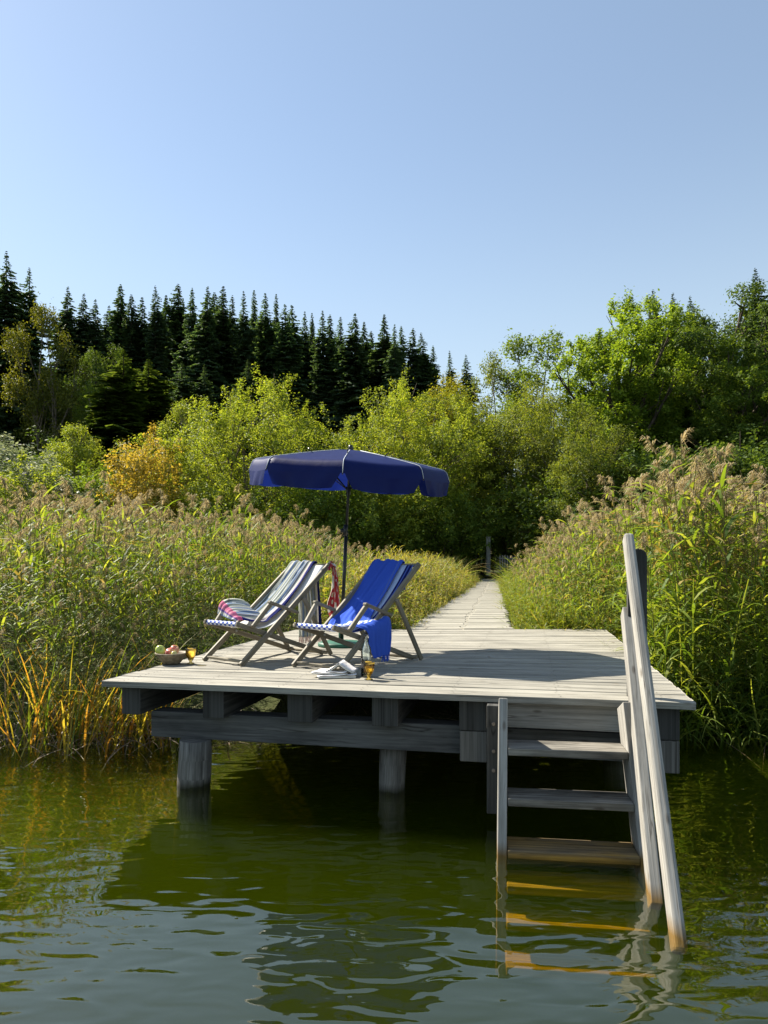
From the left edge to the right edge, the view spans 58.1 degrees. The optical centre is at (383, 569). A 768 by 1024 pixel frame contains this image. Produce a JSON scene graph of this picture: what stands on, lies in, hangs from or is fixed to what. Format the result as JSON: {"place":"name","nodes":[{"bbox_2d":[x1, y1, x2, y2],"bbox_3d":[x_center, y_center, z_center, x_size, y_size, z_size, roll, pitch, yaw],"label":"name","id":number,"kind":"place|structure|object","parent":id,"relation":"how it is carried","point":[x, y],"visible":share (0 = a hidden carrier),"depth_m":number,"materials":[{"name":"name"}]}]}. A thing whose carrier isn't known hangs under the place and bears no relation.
{"place":"outdoors","nodes":[
{"label":"outdoors","id":0,"kind":"place"},
{"bbox_2d":[0,535,767,1023],"bbox_3d":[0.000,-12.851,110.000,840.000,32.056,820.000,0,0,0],"label":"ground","id":1,"kind":"structure","parent":0,"point":[86,897],"depth_m":5.52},
{"bbox_2d":[0,251,43,467],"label":"spruce tree","id":2,"kind":"object","parent":1,"relation":"on","point":[8,313],"visible":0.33,"depth_m":57.62,"materials":[{"name":"green plant"}]},
{"bbox_2d":[0,373,58,453],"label":"dark tree","id":3,"kind":"object","parent":1,"relation":"on","point":[18,421],"visible":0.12,"depth_m":57.40,"materials":[{"name":"green plant"}]},
{"bbox_2d":[4,268,69,459],"bbox_3d":[-31.324,-13.464,61.216,10.906,25.542,9.997,0,0,35],"label":"spruce tree","id":4,"kind":"object","parent":1,"relation":"on","point":[27,302],"visible":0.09,"depth_m":59.52,"materials":[{"name":"green plant"}]},
{"bbox_2d":[0,291,91,463],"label":"birch tree","id":5,"kind":"object","parent":1,"relation":"on","point":[47,388],"visible":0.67,"depth_m":52.99,"materials":[{"name":"green plant"}]},
{"bbox_2d":[0,431,99,521],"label":"silver shrub","id":6,"kind":"object","parent":1,"relation":"on","point":[10,452],"visible":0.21,"depth_m":33.92,"materials":[{"name":"green plant"}]},
{"bbox_2d":[0,451,105,534],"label":"green shrub","id":7,"kind":"object","parent":1,"relation":"on","point":[10,477],"visible":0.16,"depth_m":31.43,"materials":[{"name":"green plant"}]},
{"bbox_2d":[44,287,81,390],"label":"spruce tree","id":8,"kind":"object","parent":1,"relation":"on","point":[67,319],"visible":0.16,"depth_m":65.66,"materials":[{"name":"green plant"}]},
{"bbox_2d":[0,641,141,746],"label":"sedge clump","id":9,"kind":"object","parent":1,"relation":"on","point":[8,697],"visible":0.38,"depth_m":6.37,"materials":[{"name":"plant"}]},
{"bbox_2d":[0,425,149,482],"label":"dark bush","id":10,"kind":"object","parent":1,"relation":"on","point":[42,449],"visible":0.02,"depth_m":47.69,"materials":[{"name":"green plant"}]},
{"bbox_2d":[40,420,113,497],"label":"young tree","id":11,"kind":"object","parent":1,"relation":"on","point":[73,446],"visible":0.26,"depth_m":41.74,"materials":[{"name":"green plant"}]},
{"bbox_2d":[63,294,93,393],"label":"spruce tree","id":12,"kind":"object","parent":1,"relation":"on","point":[79,329],"visible":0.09,"depth_m":66.68,"materials":[{"name":"green plant"}]},
{"bbox_2d":[68,381,101,425],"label":"young tree","id":13,"kind":"object","parent":1,"relation":"on","point":[84,403],"visible":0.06,"depth_m":51.77,"materials":[{"name":"green plant"}]},
{"bbox_2d":[45,343,125,440],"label":"dark tree","id":14,"kind":"object","parent":1,"relation":"on","point":[96,364],"visible":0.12,"depth_m":58.61,"materials":[{"name":"green plant"}]},
{"bbox_2d":[75,299,104,402],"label":"spruce tree","id":15,"kind":"object","parent":1,"relation":"on","point":[94,332],"visible":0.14,"depth_m":66.70,"materials":[{"name":"green plant"}]},
{"bbox_2d":[7,458,173,565],"bbox_3d":[-15.023,-2.472,36.106,8.010,6.733,8.294,0,0,2],"label":"green bush","id":16,"kind":"object","parent":1,"relation":"on","point":[79,482],"visible":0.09,"depth_m":34.23,"materials":[{"name":"green plant"}]},
{"bbox_2d":[0,632,184,772],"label":"sedge clump","id":17,"kind":"object","parent":1,"relation":"on","point":[31,733],"visible":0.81,"depth_m":6.00,"materials":[{"name":"green plant"}]},
{"bbox_2d":[7,628,190,759],"bbox_3d":[-2.662,1.140,6.363,2.323,1.258,1.693,0,0,0],"label":"sedge clump","id":18,"kind":"object","parent":1,"relation":"on","point":[84,712],"visible":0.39,"depth_m":6.22,"materials":[{"name":"green plant"}]},
{"bbox_2d":[64,385,138,502],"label":"conifer tree","id":19,"kind":"object","parent":1,"relation":"on","point":[100,412],"visible":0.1,"depth_m":48.60,"materials":[{"name":"green plant"}]},
{"bbox_2d":[37,350,166,508],"bbox_3d":[-17.112,-7.749,49.547,14.636,16.322,13.416,0,0,-16],"label":"conifer tree","id":20,"kind":"object","parent":1,"relation":"on","point":[121,386],"visible":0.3,"depth_m":49.13,"materials":[{"name":"green plant"}]},
{"bbox_2d":[85,284,127,394],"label":"spruce tree","id":21,"kind":"object","parent":1,"relation":"on","point":[115,320],"visible":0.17,"depth_m":66.52,"materials":[{"name":"green plant"}]},
{"bbox_2d":[99,306,114,348],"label":"spruce tree","id":22,"kind":"object","parent":1,"relation":"on","point":[106,334],"visible":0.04,"depth_m":84.34,"materials":[{"name":"green plant"}]},
{"bbox_2d":[106,294,145,383],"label":"spruce tree","id":23,"kind":"object","parent":1,"relation":"on","point":[129,346],"visible":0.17,"depth_m":65.19,"materials":[{"name":"green plant"}]},
{"bbox_2d":[32,664,250,780],"bbox_3d":[-2.085,1.356,6.240,2.070,1.027,1.414,0,0,0],"label":"sedge clump","id":24,"kind":"object","parent":1,"relation":"on","point":[161,743],"visible":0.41,"depth_m":6.14,"materials":[{"name":"green plant"}]},
{"bbox_2d":[123,297,171,419],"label":"spruce tree","id":25,"kind":"object","parent":1,"relation":"on","point":[144,314],"visible":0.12,"depth_m":66.10,"materials":[{"name":"green plant"}]},
{"bbox_2d":[84,422,213,551],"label":"autumn shrub","id":26,"kind":"object","parent":1,"relation":"on","point":[137,466],"visible":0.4,"depth_m":32.24,"materials":[{"name":"yellow plant"}]},
{"bbox_2d":[132,287,175,425],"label":"spruce tree","id":27,"kind":"object","parent":1,"relation":"on","point":[157,332],"visible":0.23,"depth_m":64.68,"materials":[{"name":"green plant"}]},
{"bbox_2d":[134,359,187,462],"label":"conifer tree","id":28,"kind":"object","parent":1,"relation":"on","point":[160,409],"visible":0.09,"depth_m":52.77,"materials":[{"name":"green plant"}]},
{"bbox_2d":[161,295,176,384],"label":"spruce tree","id":29,"kind":"object","parent":1,"relation":"on","point":[164,312],"visible":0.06,"depth_m":76.53,"materials":[{"name":"green plant"}]},
{"bbox_2d":[164,284,188,385],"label":"spruce tree","id":30,"kind":"object","parent":1,"relation":"on","point":[175,312],"visible":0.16,"depth_m":76.05,"materials":[{"name":"green plant"}]},
{"bbox_2d":[152,398,207,503],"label":"young tree","id":31,"kind":"object","parent":1,"relation":"on","point":[180,413],"visible":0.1,"depth_m":45.68,"materials":[{"name":"green plant"}]},
{"bbox_2d":[165,288,198,395],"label":"spruce tree","id":32,"kind":"object","parent":1,"relation":"on","point":[188,324],"visible":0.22,"depth_m":69.04,"materials":[{"name":"green plant"}]},
{"bbox_2d":[169,361,202,476],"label":"young spruce","id":33,"kind":"object","parent":1,"relation":"on","point":[181,390],"visible":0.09,"depth_m":55.77,"materials":[{"name":"green plant"}]},
{"bbox_2d":[0,470,390,760],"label":"reed bed","id":34,"kind":"object","parent":1,"relation":"on","point":[43,560],"visible":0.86,"depth_m":9.27,"materials":[{"name":"green plant"}]},
{"bbox_2d":[168,286,230,438],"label":"spruce tree","id":35,"kind":"object","parent":1,"relation":"on","point":[205,343],"visible":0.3,"depth_m":64.46,"materials":[{"name":"green plant"}]},
{"bbox_2d":[139,469,283,559],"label":"green bush","id":36,"kind":"object","parent":1,"relation":"on","point":[203,494],"visible":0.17,"depth_m":32.45,"materials":[{"name":"green plant"}]},
{"bbox_2d":[186,367,241,490],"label":"young spruce","id":37,"kind":"object","parent":1,"relation":"on","point":[202,390],"visible":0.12,"depth_m":55.74,"materials":[{"name":"green plant"}]},
{"bbox_2d":[192,286,259,430],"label":"spruce tree","id":38,"kind":"object","parent":1,"relation":"on","point":[225,358],"visible":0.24,"depth_m":66.48,"materials":[{"name":"green plant"}]},
{"bbox_2d":[228,295,239,383],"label":"spruce tree","id":39,"kind":"object","parent":1,"relation":"on","point":[233,320],"visible":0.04,"depth_m":72.45,"materials":[{"name":"green plant"}]},
{"bbox_2d":[110,362,383,541],"bbox_3d":[-7.137,-5.270,38.103,12.290,12.417,13.103,0,0,38],"label":"willow bush","id":40,"kind":"object","parent":1,"relation":"on","point":[214,432],"visible":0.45,"depth_m":35.81,"materials":[{"name":"green plant"}]},
{"bbox_2d":[225,291,268,439],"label":"spruce tree","id":41,"kind":"object","parent":1,"relation":"on","point":[244,339],"visible":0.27,"depth_m":66.88,"materials":[{"name":"green plant"}]},
{"bbox_2d":[223,362,284,526],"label":"young spruce","id":42,"kind":"object","parent":1,"relation":"on","point":[249,381],"visible":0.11,"depth_m":56.55,"materials":[{"name":"green plant"}]},
{"bbox_2d":[248,290,263,379],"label":"spruce tree","id":43,"kind":"object","parent":1,"relation":"on","point":[254,310],"visible":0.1,"depth_m":73.23,"materials":[{"name":"green plant"}]},
{"bbox_2d":[252,293,281,437],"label":"spruce tree","id":44,"kind":"object","parent":1,"relation":"on","point":[265,324],"visible":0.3,"depth_m":67.83,"materials":[{"name":"green plant"}]},
{"bbox_2d":[260,304,321,515],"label":"spruce tree","id":45,"kind":"object","parent":1,"relation":"on","point":[287,360],"visible":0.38,"depth_m":65.97,"materials":[{"name":"green plant"}]},
{"bbox_2d":[277,305,312,407],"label":"spruce tree","id":46,"kind":"object","parent":1,"relation":"on","point":[296,329],"visible":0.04,"depth_m":72.66,"materials":[{"name":"green plant"}]},
{"bbox_2d":[299,312,309,346],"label":"spruce tree","id":47,"kind":"object","parent":1,"relation":"on","point":[305,336],"visible":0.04,"depth_m":78.01,"materials":[{"name":"green plant"}]},
{"bbox_2d":[299,313,316,397],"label":"spruce tree","id":48,"kind":"object","parent":1,"relation":"on","point":[308,363],"visible":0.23,"depth_m":72.95,"materials":[{"name":"green plant"}]},
{"bbox_2d":[234,486,401,563],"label":"green bush","id":49,"kind":"object","parent":1,"relation":"on","point":[315,504],"visible":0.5,"depth_m":32.86,"materials":[{"name":"green plant"}]},
{"bbox_2d":[302,311,342,451],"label":"spruce tree","id":50,"kind":"object","parent":1,"relation":"on","point":[321,360],"visible":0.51,"depth_m":66.89,"materials":[{"name":"green plant"}]},
{"bbox_2d":[305,316,342,449],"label":"spruce tree","id":51,"kind":"object","parent":1,"relation":"on","point":[330,332],"visible":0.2,"depth_m":67.28,"materials":[{"name":"green plant"}]},
{"bbox_2d":[334,317,346,378],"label":"spruce tree","id":52,"kind":"object","parent":1,"relation":"on","point":[339,341],"visible":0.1,"depth_m":76.77,"materials":[{"name":"green plant"}]},
{"bbox_2d":[321,313,386,452],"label":"spruce tree","id":53,"kind":"object","parent":1,"relation":"on","point":[352,362],"visible":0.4,"depth_m":64.20,"materials":[{"name":"green plant"}]},
{"bbox_2d":[22,550,692,602],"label":"meadow grass","id":54,"kind":"structure","parent":1,"relation":"on","point":[477,566],"depth_m":25.27,"materials":[{"name":"green plant"}]},
{"bbox_2d":[282,452,449,560],"bbox_3d":[-1.163,-2.468,35.718,8.308,6.744,8.023,0,0,-11],"label":"green bush","id":55,"kind":"object","parent":1,"relation":"on","point":[395,515],"visible":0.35,"depth_m":34.26,"materials":[{"name":"green plant"}]},
{"bbox_2d":[357,322,374,380],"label":"spruce tree","id":56,"kind":"object","parent":1,"relation":"on","point":[367,347],"visible":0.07,"depth_m":69.90,"materials":[{"name":"green plant"}]},
{"bbox_2d":[346,314,401,545],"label":"spruce tree","id":57,"kind":"object","parent":1,"relation":"on","point":[377,374],"visible":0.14,"depth_m":66.50,"materials":[{"name":"green plant"}]},
{"bbox_2d":[1,700,767,797],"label":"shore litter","id":58,"kind":"object","parent":1,"relation":"on","point":[305,746],"visible":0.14,"depth_m":6.17,"materials":[{"name":"plant"}]},
{"bbox_2d":[376,324,408,547],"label":"spruce tree","id":59,"kind":"object","parent":1,"relation":"on","point":[392,364],"visible":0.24,"depth_m":64.76,"materials":[{"name":"green plant"}]},
{"bbox_2d":[101,629,695,980],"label":"wooden deck","id":60,"kind":"structure","parent":1,"relation":"on","point":[536,666],"depth_m":4.94,"materials":[{"name":"grey wood"}]},
{"bbox_2d":[155,651,188,664],"bbox_3d":[-1.807,0.749,5.873,0.280,0.096,0.280,0,0,0],"label":"fruit bowl","id":61,"kind":"object","parent":60,"relation":"on","point":[172,659],"visible":0.89,"depth_m":5.79,"materials":[{"name":"beige ceramic"}]},
{"bbox_2d":[202,563,332,666],"bbox_3d":[-1.052,0.371,6.291,0.620,0.877,1.082,0,0,40],"label":"deck chair","id":62,"kind":"object","parent":60,"relation":"on","point":[314,575],"visible":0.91,"depth_m":6.21,"materials":[{"name":"grey wood"}]},
{"bbox_2d":[218,560,321,642],"bbox_3d":[-1.066,0.314,6.421,0.485,0.823,0.968,0,0,40],"label":"beach towel","id":63,"kind":"object","parent":62,"relation":"on","point":[284,588],"visible":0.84,"depth_m":6.53,"materials":[{"name":"fabric"}]},
{"bbox_2d":[327,561,339,616],"bbox_3d":[-0.516,0.249,6.550,0.129,0.664,0.236,0,0,-40],"label":"hanging cloth","id":64,"kind":"object","parent":62,"relation":"hanging from","point":[334,600],"visible":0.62,"depth_m":6.54,"materials":[{"name":"fabric"}]},
{"bbox_2d":[317,672,356,677],"bbox_3d":[-0.354,0.780,5.174,0.290,0.028,0.210,0,0,-6],"label":"magazine","id":65,"kind":"object","parent":60,"relation":"on","point":[350,675],"visible":0.64,"depth_m":5.08,"materials":[{"name":"paper"}]},
{"bbox_2d":[311,668,348,674],"bbox_3d":[-0.390,0.760,5.204,0.270,0.024,0.200,0,0,14],"label":"magazine","id":66,"kind":"object","parent":65,"relation":"on","point":[340,671],"visible":0.77,"depth_m":5.15,"materials":[{"name":"paper"}]},
{"bbox_2d":[325,660,357,673],"bbox_3d":[-0.317,0.728,5.213,0.222,0.081,0.190,0,0,7],"label":"open book","id":67,"kind":"object","parent":66,"relation":"on","point":[347,666],"visible":1,"depth_m":5.16,"materials":[{"name":"paper"}]},
{"bbox_2d":[249,445,449,647],"bbox_3d":[-0.367,-0.244,7.144,1.996,2.084,1.965,0,0,-23],"label":"parasol","id":68,"kind":"object","parent":60,"relation":"on","point":[339,469],"visible":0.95,"depth_m":6.35,"materials":[{"name":"blue fabric"}]},
{"bbox_2d":[291,562,422,668],"bbox_3d":[-0.221,0.371,5.930,0.620,0.877,1.082,0,0,40],"label":"deck chair","id":69,"kind":"object","parent":60,"relation":"on","point":[404,575],"visible":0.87,"depth_m":5.90,"materials":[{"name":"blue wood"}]},
{"bbox_2d":[328,559,405,661],"bbox_3d":[-0.167,0.326,6.047,0.579,0.862,0.965,0,0,14],"label":"beach towel","id":70,"kind":"object","parent":69,"relation":"on","point":[379,575],"visible":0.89,"depth_m":6.04,"materials":[{"name":"blue fabric"}]},
{"bbox_2d":[361,634,370,676],"bbox_3d":[-0.134,0.639,5.174,0.076,0.315,0.076,0,0,0],"label":"bottle","id":71,"kind":"object","parent":60,"relation":"on","point":[362,660],"visible":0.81,"depth_m":5.16,"materials":[{"name":"clear glass"}]},
{"bbox_2d":[363,661,374,679],"bbox_3d":[-0.112,0.732,5.023,0.088,0.130,0.088,0,0,-23],"label":"goblet","id":72,"kind":"object","parent":60,"relation":"on","point":[368,668],"visible":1,"depth_m":5.00,"materials":[{"name":"yellow glass"}]},
{"bbox_2d":[487,533,687,988],"bbox_3d":[1.004,0.977,3.793,0.977,2.406,1.604,0,0,15],"label":"bathing ladder","id":73,"kind":"object","parent":60,"relation":"attached to","point":[633,720],"visible":1,"depth_m":3.73,"materials":[{"name":"grey wood"}]},
{"bbox_2d":[319,545,484,628],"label":"bank grass","id":74,"kind":"structure","parent":1,"relation":"on","point":[430,587],"depth_m":15.24,"materials":[{"name":"green plant"}]},
{"bbox_2d":[397,326,408,382],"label":"spruce tree","id":75,"kind":"object","parent":1,"relation":"on","point":[401,349],"visible":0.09,"depth_m":76.72,"materials":[{"name":"green plant"}]},
{"bbox_2d":[315,363,507,555],"bbox_3d":[1.382,-5.583,40.070,12.426,12.800,11.656,0,0,37],"label":"willow bush","id":76,"kind":"object","parent":1,"relation":"on","point":[394,426],"visible":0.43,"depth_m":37.79,"materials":[{"name":"green plant"}]},
{"bbox_2d":[401,328,434,436],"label":"spruce tree","id":77,"kind":"object","parent":1,"relation":"on","point":[413,365],"visible":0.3,"depth_m":64.98,"materials":[{"name":"green plant"}]},
{"bbox_2d":[370,369,475,539],"bbox_3d":[2.783,-6.475,46.665,8.477,13.992,9.705,0,0,-20],"label":"olive tree","id":78,"kind":"object","parent":1,"relation":"on","point":[455,385],"visible":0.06,"depth_m":45.48,"materials":[{"name":"green plant"}]},
{"bbox_2d":[414,334,440,453],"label":"spruce tree","id":79,"kind":"object","parent":1,"relation":"on","point":[427,367],"visible":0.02,"depth_m":66.08,"materials":[{"name":"green plant"}]},
{"bbox_2d":[429,347,443,407],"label":"spruce tree","id":80,"kind":"object","parent":1,"relation":"on","point":[433,358],"visible":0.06,"depth_m":74.36,"materials":[{"name":"green plant"}]},
{"bbox_2d":[442,352,458,416],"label":"spruce tree","id":81,"kind":"object","parent":1,"relation":"on","point":[449,363],"visible":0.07,"depth_m":65.56,"materials":[{"name":"green plant"}]},
{"bbox_2d":[388,475,516,566],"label":"green bush","id":82,"kind":"object","parent":1,"relation":"on","point":[455,531],"visible":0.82,"depth_m":35.66,"materials":[{"name":"green plant"}]},
{"bbox_2d":[410,579,514,628],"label":"boardwalk path","id":83,"kind":"structure","parent":1,"relation":"on","point":[474,608],"depth_m":12.35,"materials":[{"name":"grey wood"}]},
{"bbox_2d":[411,381,519,572],"bbox_3d":[5.382,-5.702,43.211,7.385,12.769,8.454,0,0,16],"label":"olive tree","id":84,"kind":"object","parent":1,"relation":"on","point":[472,408],"visible":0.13,"depth_m":42.16,"materials":[{"name":"green plant"}]},
{"bbox_2d":[458,354,481,427],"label":"spruce tree","id":85,"kind":"object","parent":1,"relation":"on","point":[466,377],"visible":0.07,"depth_m":61.79,"materials":[{"name":"green plant"}]},
{"bbox_2d":[430,477,532,573],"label":"green bush","id":86,"kind":"object","parent":1,"relation":"on","point":[492,549],"visible":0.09,"depth_m":41.39,"materials":[{"name":"green plant"}]},
{"bbox_2d":[486,537,490,575],"bbox_3d":[5.252,-0.683,34.800,0.240,1.960,0.200,0,0,0],"label":"wooden post","id":87,"kind":"object","parent":1,"relation":"on","point":[488,556],"visible":0.93,"depth_m":34.72,"materials":[{"name":"grey wood"}]},
{"bbox_2d":[460,349,533,569],"bbox_3d":[7.531,-7.646,50.023,5.928,16.198,5.936,0,0,41],"label":"wispy tree","id":88,"kind":"object","parent":1,"relation":"on","point":[490,372],"visible":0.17,"depth_m":49.77,"materials":[{"name":"green plant"}]},
{"bbox_2d":[457,372,562,565],"bbox_3d":[7.466,-5.315,40.747,7.092,12.263,8.119,0,0,-1],"label":"olive tree","id":89,"kind":"object","parent":1,"relation":"on","point":[514,414],"visible":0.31,"depth_m":39.37,"materials":[{"name":"green plant"}]},
{"bbox_2d":[485,326,590,482],"bbox_3d":[10.787,-8.235,47.852,8.108,17.699,8.097,0,0,17],"label":"ash tree","id":90,"kind":"object","parent":1,"relation":"on","point":[520,374],"visible":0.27,"depth_m":47.63,"materials":[{"name":"green plant"}]},
{"bbox_2d":[484,465,593,569],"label":"green bush","id":91,"kind":"object","parent":1,"relation":"on","point":[511,511],"visible":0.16,"depth_m":36.71,"materials":[{"name":"green plant"}]},
{"bbox_2d":[499,384,615,551],"bbox_3d":[9.394,-4.414,37.116,6.615,10.492,5.779,0,0,2],"label":"bush","id":92,"kind":"object","parent":1,"relation":"on","point":[528,457],"visible":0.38,"depth_m":36.38,"materials":[{"name":"green plant"}]},
{"bbox_2d":[490,567,649,642],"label":"bank grass","id":93,"kind":"structure","parent":1,"relation":"on","point":[517,609],"depth_m":9.97,"materials":[{"name":"green plant"}]},
{"bbox_2d":[538,410,652,536],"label":"bush","id":94,"kind":"object","parent":1,"relation":"on","point":[619,437],"visible":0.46,"depth_m":32.27,"materials":[{"name":"green plant"}]},
{"bbox_2d":[511,438,686,565],"bbox_3d":[11.481,-2.754,34.340,9.356,7.596,9.036,0,0,44],"label":"dark bush","id":95,"kind":"object","parent":1,"relation":"on","point":[534,514],"visible":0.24,"depth_m":32.91,"materials":[{"name":"green plant"}]},
{"bbox_2d":[541,288,702,468],"bbox_3d":[14.419,-8.331,41.692,9.002,18.413,10.649,0,0,33],"label":"maple tree","id":96,"kind":"object","parent":1,"relation":"on","point":[628,401],"visible":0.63,"depth_m":40.05,"materials":[{"name":"green plant"}]},
{"bbox_2d":[505,428,767,757],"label":"reed bed","id":97,"kind":"object","parent":1,"relation":"on","point":[735,537],"visible":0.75,"depth_m":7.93,"materials":[{"name":"green plant"}]},
{"bbox_2d":[645,289,665,358],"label":"spruce tree","id":98,"kind":"object","parent":1,"relation":"on","point":[655,340],"visible":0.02,"depth_m":57.88,"materials":[{"name":"green plant"}]},
{"bbox_2d":[584,440,756,517],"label":"dark bush","id":99,"kind":"object","parent":1,"relation":"on","point":[667,462],"visible":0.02,"depth_m":31.78,"materials":[{"name":"green plant"}]},
{"bbox_2d":[604,278,767,464],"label":"oak tree","id":100,"kind":"object","parent":1,"relation":"on","point":[704,336],"visible":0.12,"depth_m":41.28,"materials":[{"name":"green plant"}]},
{"bbox_2d":[638,423,767,519],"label":"dark bush","id":101,"kind":"object","parent":1,"relation":"on","point":[749,468],"visible":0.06,"depth_m":32.24,"materials":[{"name":"green plant"}]},
{"bbox_2d":[669,429,767,520],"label":"dark bush","id":102,"kind":"object","parent":1,"relation":"on","point":[746,455],"visible":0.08,"depth_m":32.16,"materials":[{"name":"green plant"}]},
{"bbox_2d":[675,332,767,470],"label":"maple tree","id":103,"kind":"object","parent":1,"relation":"on","point":[709,422],"visible":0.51,"depth_m":37.16,"materials":[{"name":"green plant"}]},
{"bbox_2d":[742,268,767,351],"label":"spruce tree","id":104,"kind":"object","parent":1,"relation":"on","point":[755,304],"visible":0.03,"depth_m":53.78,"materials":[{"name":"green plant"}]},
{"bbox_2d":[0,0,767,487],"label":"sky","id":105,"kind":"structure","parent":0,"point":[461,173],"materials":[{"name":"blue"}]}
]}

